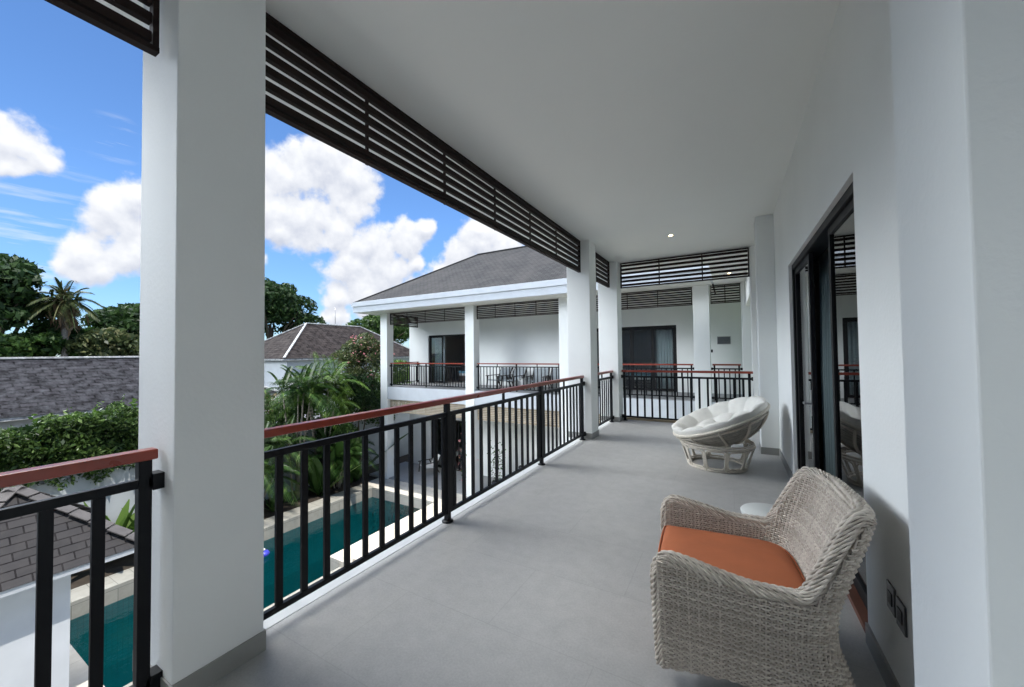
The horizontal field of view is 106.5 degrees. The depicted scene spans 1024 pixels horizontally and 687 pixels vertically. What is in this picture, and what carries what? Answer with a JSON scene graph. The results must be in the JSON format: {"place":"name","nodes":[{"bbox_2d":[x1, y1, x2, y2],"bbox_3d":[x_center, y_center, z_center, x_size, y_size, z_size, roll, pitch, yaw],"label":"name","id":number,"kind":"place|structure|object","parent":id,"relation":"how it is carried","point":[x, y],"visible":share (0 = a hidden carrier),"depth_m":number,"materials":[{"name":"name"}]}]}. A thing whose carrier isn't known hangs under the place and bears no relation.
{"place":"outdoors","nodes":[
{"label":"outdoors","id":0,"kind":"place"},
{"bbox_2d":[0,0,524,356],"label":"sky","id":1,"kind":"structure","parent":0,"point":[339,229],"materials":[{"name":"blue"}]},
{"bbox_2d":[71,454,459,588],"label":"garden soil","id":2,"kind":"structure","parent":0,"point":[82,577],"depth_m":14.04,"materials":[{"name":"brown soil"}]},
{"bbox_2d":[0,485,133,686],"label":"gatehouse","id":3,"kind":"object","parent":2,"relation":"on","point":[71,549],"visible":0.62,"depth_m":6.18,"materials":[{"name":"paint"}]},
{"bbox_2d":[84,499,134,562],"bbox_3d":[-11.474,5.357,10.836,2.664,1.816,2.608,0,-2,-25],"label":"garden plant","id":4,"kind":"object","parent":2,"relation":"on","point":[122,520],"visible":0.14,"depth_m":11.35,"materials":[{"name":"green plant"}]},
{"bbox_2d":[121,508,133,533],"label":"garden plant","id":5,"kind":"object","parent":2,"relation":"on","point":[131,520],"visible":0.05,"depth_m":11.16,"materials":[{"name":"green plant"}]},
{"bbox_2d":[0,356,277,432],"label":"neighbour house","id":6,"kind":"structure","parent":2,"relation":"on","point":[39,386],"depth_m":18.02,"materials":[{"name":"tile"}]},
{"bbox_2d":[0,411,409,522],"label":"garden wall","id":7,"kind":"structure","parent":2,"relation":"on","point":[115,503],"depth_m":11.95,"materials":[{"name":"paint"}]},
{"bbox_2d":[0,394,138,491],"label":"hedge","id":8,"kind":"object","parent":7,"relation":"on","point":[51,438],"visible":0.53,"depth_m":10.95,"materials":[{"name":"green plant"}]},
{"bbox_2d":[264,414,278,444],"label":"shrub","id":9,"kind":"object","parent":2,"relation":"on","point":[266,417],"visible":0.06,"depth_m":15.57,"materials":[{"name":"green plant"}]},
{"bbox_2d":[264,494,284,511],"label":"garden plant","id":10,"kind":"object","parent":2,"relation":"on","point":[271,505],"visible":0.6,"depth_m":14.27,"materials":[{"name":"green plant"}]},
{"bbox_2d":[264,444,299,507],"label":"areca palm","id":11,"kind":"object","parent":2,"relation":"on","point":[267,483],"visible":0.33,"depth_m":13.88,"materials":[{"name":"green plant"}]},
{"bbox_2d":[264,392,308,444],"bbox_3d":[-10.510,4.215,17.062,3.605,4.302,3.432,-1,-2,30],"label":"shrub","id":12,"kind":"object","parent":2,"relation":"on","point":[282,419],"visible":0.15,"depth_m":16.52,"materials":[{"name":"green plant"}]},
{"bbox_2d":[264,415,316,502],"bbox_3d":[-9.057,4.546,15.131,2.981,3.603,3.250,0,-1,-14],"label":"areca palm","id":13,"kind":"object","parent":2,"relation":"on","point":[280,438],"visible":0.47,"depth_m":14.64,"materials":[{"name":"green plant"}]},
{"bbox_2d":[266,372,332,437],"bbox_3d":[-9.890,3.853,17.943,2.864,5.054,2.951,0,-2,-32],"label":"shrub","id":14,"kind":"object","parent":2,"relation":"on","point":[293,411],"visible":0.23,"depth_m":17.22,"materials":[{"name":"green plant"}]},
{"bbox_2d":[264,362,343,499],"bbox_3d":[-8.363,3.539,15.752,3.404,5.623,3.618,-1,-1,-1],"label":"areca palm","id":15,"kind":"object","parent":2,"relation":"on","point":[305,379],"visible":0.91,"depth_m":15.45,"materials":[{"name":"green plant"}]},
{"bbox_2d":[274,441,361,495],"bbox_3d":[-7.984,5.110,16.444,3.878,2.499,2.884,0,-1,-15],"label":"banana plant","id":16,"kind":"object","parent":2,"relation":"on","point":[315,480],"visible":0.52,"depth_m":15.72,"materials":[{"name":"green plant"}]},
{"bbox_2d":[267,355,370,465],"bbox_3d":[-8.592,3.426,16.586,3.964,5.896,4.033,-1,-2,30],"label":"areca palm","id":17,"kind":"object","parent":2,"relation":"on","point":[330,393],"visible":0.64,"depth_m":16.56,"materials":[{"name":"green plant"}]},
{"bbox_2d":[287,352,364,416],"bbox_3d":[-8.991,3.401,18.613,3.523,6.054,3.895,0,-1,-17],"label":"areca palm","id":18,"kind":"object","parent":2,"relation":"on","point":[345,376],"visible":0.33,"depth_m":18.07,"materials":[{"name":"green plant"}]},
{"bbox_2d":[297,426,374,488],"bbox_3d":[-7.833,5.041,16.654,3.565,2.666,3.428,-1,-2,30],"label":"areca palm","id":19,"kind":"object","parent":2,"relation":"on","point":[336,458],"visible":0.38,"depth_m":16.45,"materials":[{"name":"green plant"}]},
{"bbox_2d":[316,409,356,480],"bbox_3d":[-8.178,4.669,17.777,2.149,3.373,1.775,-1,-1,1],"label":"shrub","id":20,"kind":"object","parent":2,"relation":"on","point":[349,427],"visible":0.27,"depth_m":17.40,"materials":[{"name":"green plant"}]},
{"bbox_2d":[264,323,409,422],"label":"neighbour house","id":21,"kind":"structure","parent":2,"relation":"on","point":[297,346],"depth_m":35.98,"materials":[{"name":"tile"}]},
{"bbox_2d":[293,416,407,482],"bbox_3d":[-7.633,4.752,17.253,3.831,3.246,4.937,-1,-2,30],"label":"banana plant","id":22,"kind":"object","parent":2,"relation":"on","point":[338,447],"visible":0.27,"depth_m":16.72,"materials":[{"name":"green plant"}]},
{"bbox_2d":[333,372,380,461],"bbox_3d":[-7.765,3.904,19.237,2.760,4.965,2.733,-1,-1,-2],"label":"areca palm","id":23,"kind":"object","parent":2,"relation":"on","point":[363,399],"visible":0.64,"depth_m":18.73,"materials":[{"name":"green plant"}]},
{"bbox_2d":[335,439,378,472],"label":"areca palm","id":24,"kind":"object","parent":2,"relation":"on","point":[370,453],"visible":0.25,"depth_m":17.46,"materials":[{"name":"green plant"}]},
{"bbox_2d":[352,460,370,481],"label":"garden plant","id":25,"kind":"object","parent":2,"relation":"on","point":[356,478],"visible":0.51,"depth_m":17.45,"materials":[{"name":"green plant"}]},
{"bbox_2d":[330,332,393,408],"bbox_3d":[-7.976,2.884,20.906,3.210,7.069,3.237,0,-1,-9],"label":"oleander tree","id":26,"kind":"object","parent":2,"relation":"on","point":[360,353],"visible":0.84,"depth_m":20.14,"materials":[{"name":"green plant"}]},
{"bbox_2d":[340,373,394,426],"bbox_3d":[-7.744,4.028,21.342,3.215,4.819,2.890,-1,-1,11],"label":"shrub","id":27,"kind":"object","parent":2,"relation":"on","point":[379,407],"visible":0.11,"depth_m":21.04,"materials":[{"name":"green plant"}]},
{"bbox_2d":[370,359,410,404],"bbox_3d":[-7.208,3.688,24.237,3.602,5.627,3.777,0,-2,-38],"label":"shrub","id":28,"kind":"object","parent":2,"relation":"on","point":[399,375],"visible":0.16,"depth_m":23.57,"materials":[{"name":"green plant"}]},
{"bbox_2d":[69,478,467,686],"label":"pool deck","id":29,"kind":"structure","parent":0,"point":[78,671],"depth_m":12.88,"materials":[{"name":"stone"}]},
{"bbox_2d":[70,484,373,620],"bbox_3d":[-8.799,6.446,12.797,0.750,0.450,9.700,-1,-2,30],"label":"pool coping","id":30,"kind":"object","parent":29,"relation":"on","point":[119,586],"visible":0.24,"depth_m":10.46,"materials":[{"name":"stone"}]},
{"bbox_2d":[123,567,340,686],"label":"pool edge","id":31,"kind":"object","parent":29,"relation":"attached to","point":[264,609],"visible":0.16,"depth_m":9.54,"materials":[{"name":"stone"}]},
{"bbox_2d":[70,497,414,668],"bbox_3d":[-6.632,7.439,11.716,4.160,1.660,9.300,-1,-2,30],"label":"pool basin","id":32,"kind":"object","parent":29,"relation":"in","point":[118,630],"visible":0.25,"depth_m":13.00,"materials":[{"name":"tile"}]},
{"bbox_2d":[103,497,416,686],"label":"pool water","id":33,"kind":"structure","parent":32,"relation":"in","point":[119,673],"depth_m":12.95,"materials":[{"name":"teal liquid"}]},
{"bbox_2d":[264,548,269,556],"bbox_3d":[-7.727,6.506,11.897,0.340,0.240,0.340,-1,-2,30],"label":"pool float","id":34,"kind":"object","parent":33,"relation":"on","point":[266,553],"visible":0.43,"depth_m":11.86,"materials":[{"name":"blue plastic"}]},
{"bbox_2d":[352,509,441,560],"bbox_3d":[-0.545,6.028,10.944,6.660,0.084,4.250,-1,-2,30],"label":"deck step","id":35,"kind":"object","parent":29,"relation":"on","point":[388,539],"visible":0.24,"depth_m":11.92,"materials":[{"name":"stone"}]},
{"bbox_2d":[264,392,281,414],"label":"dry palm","id":36,"kind":"object","parent":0,"point":[273,400],"visible":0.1,"depth_m":17.94,"materials":[{"name":"green plant"}]},
{"bbox_2d":[369,462,494,493],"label":"terrace","id":37,"kind":"structure","parent":0,"point":[417,474],"depth_m":17.90,"materials":[{"name":"tile"}]},
{"bbox_2d":[418,454,440,472],"bbox_3d":[-3.998,5.831,18.602,0.938,0.850,0.750,0,-2,-32],"label":"lounge chair","id":38,"kind":"object","parent":37,"relation":"on","point":[429,465],"visible":0.47,"depth_m":18.62,"materials":[{"name":"white fabric"}]},
{"bbox_2d":[491,442,505,482],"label":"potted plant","id":39,"kind":"object","parent":37,"relation":"on","point":[493,481],"visible":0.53,"depth_m":15.98,"materials":[{"name":"green plant"}]},
{"bbox_2d":[352,246,752,496],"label":"house wing","id":40,"kind":"structure","parent":37,"relation":"on","point":[701,333],"depth_m":15.62,"materials":[{"name":"white paint"}]},
{"bbox_2d":[393,316,417,327],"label":"slatted screen","id":41,"kind":"object","parent":40,"relation":"attached to","point":[407,325],"visible":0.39,"depth_m":19.52,"materials":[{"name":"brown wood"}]},
{"bbox_2d":[394,362,418,382],"bbox_3d":[-5.423,1.482,19.295,0.070,1.086,2.034,-1,-2,30],"label":"railing","id":42,"kind":"object","parent":40,"relation":"on","point":[405,371],"visible":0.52,"depth_m":19.23,"materials":[{"name":"black metal"}]},
{"bbox_2d":[390,363,464,387],"bbox_3d":[-3.788,1.405,16.947,4.544,1.086,0.070,-1,-2,30],"label":"railing","id":43,"kind":"object","parent":40,"relation":"on","point":[425,366],"visible":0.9,"depth_m":16.93,"materials":[{"name":"black metal"}]},
{"bbox_2d":[390,307,464,324],"bbox_3d":[-3.822,-1.203,17.006,4.470,0.549,0.056,-1,-2,30],"label":"slatted screen","id":44,"kind":"object","parent":40,"relation":"attached to","point":[421,321],"visible":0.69,"depth_m":16.92,"materials":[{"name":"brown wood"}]},
{"bbox_2d":[390,399,465,418],"bbox_3d":[-3.773,2.870,16.907,4.470,0.579,0.056,-1,-2,30],"label":"slatted screen","id":45,"kind":"object","parent":40,"relation":"attached to","point":[430,409],"visible":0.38,"depth_m":16.88,"materials":[{"name":"brown wood"}]},
{"bbox_2d":[431,419,461,469],"bbox_3d":[-3.001,5.041,19.140,2.600,2.470,0.100,-1,-2,30],"label":"glass door","id":46,"kind":"structure","parent":40,"relation":"in","point":[459,468],"depth_m":18.92,"materials":[{"name":"black glass"}]},
{"bbox_2d":[429,334,464,382],"bbox_3d":[-3.156,0.785,19.303,2.600,2.450,0.100,-1,-2,30],"label":"glass door","id":47,"kind":"structure","parent":40,"relation":"in","point":[433,336],"depth_m":19.85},
{"bbox_2d":[456,449,461,461],"bbox_3d":[-1.756,5.919,20.475,2.000,0.680,1.500,-1,-2,30],"label":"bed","id":48,"kind":"object","parent":40,"relation":"in","point":[460,456],"visible":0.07,"depth_m":20.25,"materials":[{"name":"brown fabric"}]},
{"bbox_2d":[459,370,464,380],"bbox_3d":[-1.634,1.649,20.480,2.000,0.680,1.500,-1,-2,30],"label":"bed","id":49,"kind":"object","parent":40,"relation":"in","point":[463,372],"visible":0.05,"depth_m":20.23,"materials":[{"name":"white fabric"}]},
{"bbox_2d":[486,367,512,387],"bbox_3d":[-0.547,1.479,16.599,0.938,0.850,0.750,1,-2,-43],"label":"lounge chair","id":50,"kind":"object","parent":40,"relation":"on","point":[502,371],"visible":0.65,"depth_m":16.64,"materials":[{"name":"grey fabric"}]},
{"bbox_2d":[501,368,525,387],"bbox_3d":[0.085,1.462,16.240,0.750,0.850,0.938,-2,-2,44],"label":"lounge chair","id":51,"kind":"object","parent":40,"relation":"on","point":[521,373],"visible":0.59,"depth_m":16.37,"materials":[{"name":"grey fabric"}]},
{"bbox_2d":[477,299,558,318],"bbox_3d":[0.143,-1.306,14.745,3.640,0.549,0.056,-1,-2,30],"label":"slatted screen","id":52,"kind":"object","parent":40,"relation":"attached to","point":[525,306],"visible":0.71,"depth_m":14.67,"materials":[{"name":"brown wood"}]},
{"bbox_2d":[476,363,559,391],"bbox_3d":[0.172,1.302,14.688,3.724,1.086,0.070,-1,-2,30],"label":"railing","id":53,"kind":"object","parent":40,"relation":"on","point":[516,366],"visible":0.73,"depth_m":14.66,"materials":[{"name":"black metal"}]},
{"bbox_2d":[478,406,558,426],"bbox_3d":[0.192,2.767,14.646,3.640,0.579,0.056,-1,-2,30],"label":"slatted screen","id":54,"kind":"object","parent":40,"relation":"attached to","point":[506,414],"visible":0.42,"depth_m":14.69,"materials":[{"name":"brown wood"}]},
{"bbox_2d":[518,378,525,385],"bbox_3d":[0.436,1.667,15.729,0.380,0.446,0.380,-1,-2,30],"label":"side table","id":55,"kind":"object","parent":40,"relation":"on","point":[521,381],"visible":0.6,"depth_m":15.61,"materials":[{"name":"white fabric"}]},
{"bbox_2d":[526,368,549,389],"bbox_3d":[1.081,1.437,15.674,0.750,0.850,0.938,-1,-2,24],"label":"lounge chair","id":56,"kind":"object","parent":40,"relation":"on","point":[545,374],"visible":0.57,"depth_m":15.91,"materials":[{"name":"grey fabric"}]},
{"bbox_2d":[544,368,557,388],"bbox_3d":[1.801,1.418,15.263,0.750,0.850,0.938,-1,-2,23],"label":"lounge chair","id":57,"kind":"object","parent":40,"relation":"on","point":[554,374],"visible":0.2,"depth_m":15.61,"materials":[{"name":"grey fabric"}]},
{"bbox_2d":[597,325,676,391],"bbox_3d":[4.668,0.582,14.841,3.220,2.450,0.100,-1,-2,30],"label":"glass door","id":58,"kind":"structure","parent":40,"relation":"in","point":[673,327],"depth_m":14.44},
{"bbox_2d":[626,372,655,386],"bbox_3d":[6.021,1.455,16.345,2.000,0.680,1.500,-1,-2,30],"label":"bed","id":59,"kind":"object","parent":40,"relation":"in","point":[648,379],"visible":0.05,"depth_m":15.87,"materials":[{"name":"grey fabric"}]},
{"bbox_2d":[596,287,691,311],"bbox_3d":[3.833,-1.402,12.640,3.840,0.549,0.056,-1,-2,30],"label":"slatted screen","id":60,"kind":"object","parent":40,"relation":"attached to","point":[650,296],"visible":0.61,"depth_m":12.19,"materials":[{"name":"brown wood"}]},
{"bbox_2d":[597,364,694,399],"bbox_3d":[3.863,1.207,12.583,3.924,1.086,0.070,-1,-2,30],"label":"railing","id":61,"kind":"object","parent":40,"relation":"on","point":[636,368],"visible":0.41,"depth_m":12.15,"materials":[{"name":"black metal"}]},
{"bbox_2d":[710,283,740,303],"bbox_3d":[6.269,-1.466,11.251,0.770,0.549,0.056,-1,-2,30],"label":"slatted screen","id":62,"kind":"object","parent":40,"relation":"attached to","point":[724,291],"visible":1,"depth_m":11.23,"materials":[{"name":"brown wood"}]},
{"bbox_2d":[711,364,742,400],"bbox_3d":[6.295,1.143,11.196,0.824,1.086,0.070,-1,-2,30],"label":"railing","id":63,"kind":"object","parent":40,"relation":"on","point":[729,369],"visible":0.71,"depth_m":11.16,"materials":[{"name":"black metal"}]},
{"bbox_2d":[209,419,885,686],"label":"balcony floor","id":64,"kind":"structure","parent":0,"point":[538,576],"depth_m":2.37,"materials":[{"name":"concrete"}]},
{"bbox_2d":[0,447,164,686],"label":"railing","id":65,"kind":"object","parent":64,"relation":"on","point":[145,482],"visible":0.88,"depth_m":1.53,"materials":[{"name":"black metal"}]},
{"bbox_2d":[132,0,265,686],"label":"column","id":66,"kind":"structure","parent":64,"relation":"on","point":[201,346],"depth_m":1.79,"materials":[{"name":"paint"}]},
{"bbox_2d":[263,375,585,620],"bbox_3d":[-0.079,1.058,4.316,0.104,1.096,5.364,-1,-2,30],"label":"railing","id":67,"kind":"object","parent":64,"relation":"on","point":[447,416],"visible":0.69,"depth_m":3.03,"materials":[{"name":"black metal"}]},
{"bbox_2d":[263,421,609,629],"bbox_3d":[-0.650,1.870,3.459,0.131,0.546,11.820,-1,-2,30],"label":"balcony floor border","id":68,"kind":"object","parent":64,"relation":"attached to","point":[281,615],"visible":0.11,"depth_m":2.85,"materials":[{"name":"stone"}]},
{"bbox_2d":[566,240,598,439],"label":"column","id":69,"kind":"structure","parent":64,"relation":"on","point":[582,322],"depth_m":6.70,"materials":[{"name":"paint"}]},
{"bbox_2d":[598,370,613,426],"bbox_3d":[1.797,1.115,7.603,0.104,1.096,1.514,-1,-2,30],"label":"railing","id":70,"kind":"object","parent":64,"relation":"on","point":[601,380],"visible":0.52,"depth_m":7.83,"materials":[{"name":"black metal"}]},
{"bbox_2d":[598,261,623,421],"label":"column","id":71,"kind":"structure","parent":64,"relation":"on","point":[610,327],"depth_m":8.30,"materials":[{"name":"paint"}]},
{"bbox_2d":[627,417,675,422],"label":"sill","id":72,"kind":"structure","parent":64,"relation":"attached to","point":[655,420],"depth_m":8.20,"materials":[{"name":"concrete"}]},
{"bbox_2d":[621,370,752,420],"bbox_3d":[3.476,1.099,7.785,2.509,1.096,0.104,-1,-2,30],"label":"railing","id":73,"kind":"object","parent":64,"relation":"on","point":[624,376],"visible":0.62,"depth_m":7.85,"materials":[{"name":"black metal"}]},
{"bbox_2d":[672,396,770,473],"bbox_3d":[2.703,1.140,5.001,1.138,0.900,1.202,-1,-2,30],"label":"papasan chair","id":74,"kind":"object","parent":64,"relation":"on","point":[721,427],"visible":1,"depth_m":4.72,"materials":[{"name":"fabric"}]},
{"bbox_2d":[749,246,759,430],"bbox_3d":[4.663,-0.104,7.243,0.229,3.449,0.380,-1,-2,30],"label":"pilaster","id":75,"kind":"object","parent":64,"relation":"on","point":[753,318],"visible":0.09,"depth_m":7.13,"materials":[{"name":"paint"}]},
{"bbox_2d":[740,503,772,516],"bbox_3d":[1.618,1.298,2.393,0.314,0.484,0.314,-1,-2,30],"label":"side table","id":76,"kind":"object","parent":64,"relation":"on","point":[761,509],"visible":0.21,"depth_m":2.45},
{"bbox_2d":[649,466,876,686],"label":"wicker armchair","id":77,"kind":"object","parent":64,"relation":"on","point":[750,600],"visible":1,"depth_m":1.64,"materials":[{"name":"beige wicker"}]},
{"bbox_2d":[754,214,779,455],"bbox_3d":[3.759,-0.132,5.659,0.229,3.449,0.370,-1,-2,30],"label":"pilaster","id":78,"kind":"object","parent":64,"relation":"on","point":[769,443],"visible":0.91,"depth_m":5.51,"materials":[{"name":"paint"}]},
{"bbox_2d":[890,0,1023,686],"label":"pilaster","id":79,"kind":"object","parent":64,"relation":"on","point":[958,82],"visible":1,"depth_m":0.68,"materials":[{"name":"paint"}]},
{"bbox_2d":[773,0,914,686],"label":"wall","id":80,"kind":"structure","parent":0,"point":[845,138],"depth_m":1.83,"materials":[{"name":"paint"}]},
{"bbox_2d":[96,0,840,293],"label":"ceiling","id":81,"kind":"structure","parent":80,"relation":"on","point":[622,131],"depth_m":2.91,"materials":[{"name":"paint"}]},
{"bbox_2d":[44,0,159,56],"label":"slatted screen","id":82,"kind":"object","parent":81,"relation":"hanging from","point":[95,13],"visible":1,"depth_m":1.66,"materials":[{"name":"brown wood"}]},
{"bbox_2d":[265,12,580,272],"bbox_3d":[-0.131,-1.558,4.415,0.056,0.554,5.270,-1,-2,30],"label":"slatted screen","id":83,"kind":"object","parent":81,"relation":"hanging from","point":[291,40],"visible":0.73,"depth_m":2.92,"materials":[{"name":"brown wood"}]},
{"bbox_2d":[595,252,609,287],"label":"slatted screen","id":84,"kind":"object","parent":81,"relation":"hanging from","point":[607,275],"visible":0.6,"depth_m":7.88,"materials":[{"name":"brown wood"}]},
{"bbox_2d":[620,247,749,288],"bbox_3d":[3.444,-1.517,7.843,2.420,0.554,0.056,-1,-2,30],"label":"slatted screen","id":85,"kind":"object","parent":81,"relation":"attached to","point":[693,279],"visible":1,"depth_m":7.77,"materials":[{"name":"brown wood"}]},
{"bbox_2d":[792,182,867,631],"bbox_3d":[2.528,0.330,3.054,0.210,2.429,2.580,-1,-2,30],"label":"sliding door","id":86,"kind":"structure","parent":80,"relation":"attached to","point":[834,234],"depth_m":2.62,"materials":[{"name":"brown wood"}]},
{"bbox_2d":[795,253,819,468],"bbox_3d":[2.882,0.356,3.790,0.095,2.325,0.850,-1,-2,30],"label":"door leaf","id":87,"kind":"structure","parent":86,"relation":"in","point":[804,273],"depth_m":3.69,"materials":[{"name":"black glass"}]},
{"bbox_2d":[828,197,867,610],"bbox_3d":[2.100,0.330,2.360,0.035,2.325,0.850,-1,-2,30],"label":"door leaf","id":88,"kind":"structure","parent":86,"relation":"in","point":[841,234],"depth_m":2.43,"materials":[{"name":"black glass"}]},
{"bbox_2d":[779,449,899,686],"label":"wall skirting","id":89,"kind":"object","parent":80,"relation":"attached to","point":[883,666],"depth_m":1.80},
{"bbox_2d":[886,579,895,617],"bbox_3d":[1.624,1.091,1.639,0.012,0.116,0.092,-1,-2,30],"label":"wall socket","id":90,"kind":"object","parent":80,"relation":"attached to","point":[891,596],"depth_m":1.63,"materials":[{"name":"plastic"}]},
{"bbox_2d":[896,595,907,637],"bbox_3d":[1.569,1.099,1.543,0.012,0.116,0.092,-1,-2,30],"label":"wall socket","id":91,"kind":"object","parent":80,"relation":"attached to","point":[901,615],"depth_m":1.53,"materials":[{"name":"grey plastic"}]},
{"bbox_3d":[4.263,0.006,1.942,3.920,3.020,5.400,-1,-2,30],"label":"room interior","id":92,"kind":"object","parent":80,"relation":"attached to","visible":0},
{"bbox_2d":[819,248,835,476],"bbox_3d":[3.183,0.289,3.792,0.102,2.470,0.654,-1,-2,30],"label":"curtain","id":93,"kind":"object","parent":92,"relation":"hanging from","point":[827,397],"visible":0.23,"depth_m":3.87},
{"bbox_3d":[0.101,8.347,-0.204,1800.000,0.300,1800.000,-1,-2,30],"label":"ground","id":94,"kind":"structure","parent":0,"visible":0},
{"bbox_2d":[0,330,35,359],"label":"broad tree","id":95,"kind":"object","parent":94,"relation":"on","point":[12,346],"visible":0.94,"depth_m":27.68,"materials":[{"name":"green plant"}]},
{"bbox_2d":[0,253,81,333],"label":"broad tree","id":96,"kind":"object","parent":94,"relation":"on","point":[20,277],"visible":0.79,"depth_m":29.06,"materials":[{"name":"green plant"}]},
{"bbox_2d":[7,320,98,358],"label":"broad tree","id":97,"kind":"object","parent":94,"relation":"on","point":[44,339],"visible":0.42,"depth_m":30.27,"materials":[{"name":"green plant"}]},
{"bbox_2d":[24,277,104,356],"bbox_3d":[-35.937,1.356,30.869,4.008,13.262,4.488,-1,-1,0],"label":"palm tree","id":98,"kind":"object","parent":94,"relation":"on","point":[68,308],"visible":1,"depth_m":30.58,"materials":[{"name":"green plant"}]},
{"bbox_2d":[59,327,139,358],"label":"broad tree","id":99,"kind":"object","parent":94,"relation":"on","point":[115,341],"visible":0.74,"depth_m":31.79,"materials":[{"name":"green plant"}]},
{"bbox_2d":[80,302,139,335],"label":"broad tree","id":100,"kind":"object","parent":94,"relation":"on","point":[126,316],"visible":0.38,"depth_m":36.21,"materials":[{"name":"green plant"}]},
{"bbox_2d":[264,277,325,338],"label":"rain tree","id":101,"kind":"object","parent":94,"relation":"on","point":[285,303],"visible":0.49,"depth_m":48.82,"materials":[{"name":"green plant"}]},
{"bbox_2d":[346,315,408,344],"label":"broad tree","id":102,"kind":"object","parent":94,"relation":"on","point":[371,323],"visible":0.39,"depth_m":68.86,"materials":[{"name":"green plant"}]},
{"bbox_2d":[401,320,408,335],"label":"broad tree","id":103,"kind":"object","parent":94,"relation":"on","point":[407,331],"depth_m":64.51,"materials":[{"name":"green plant"}]}
]}

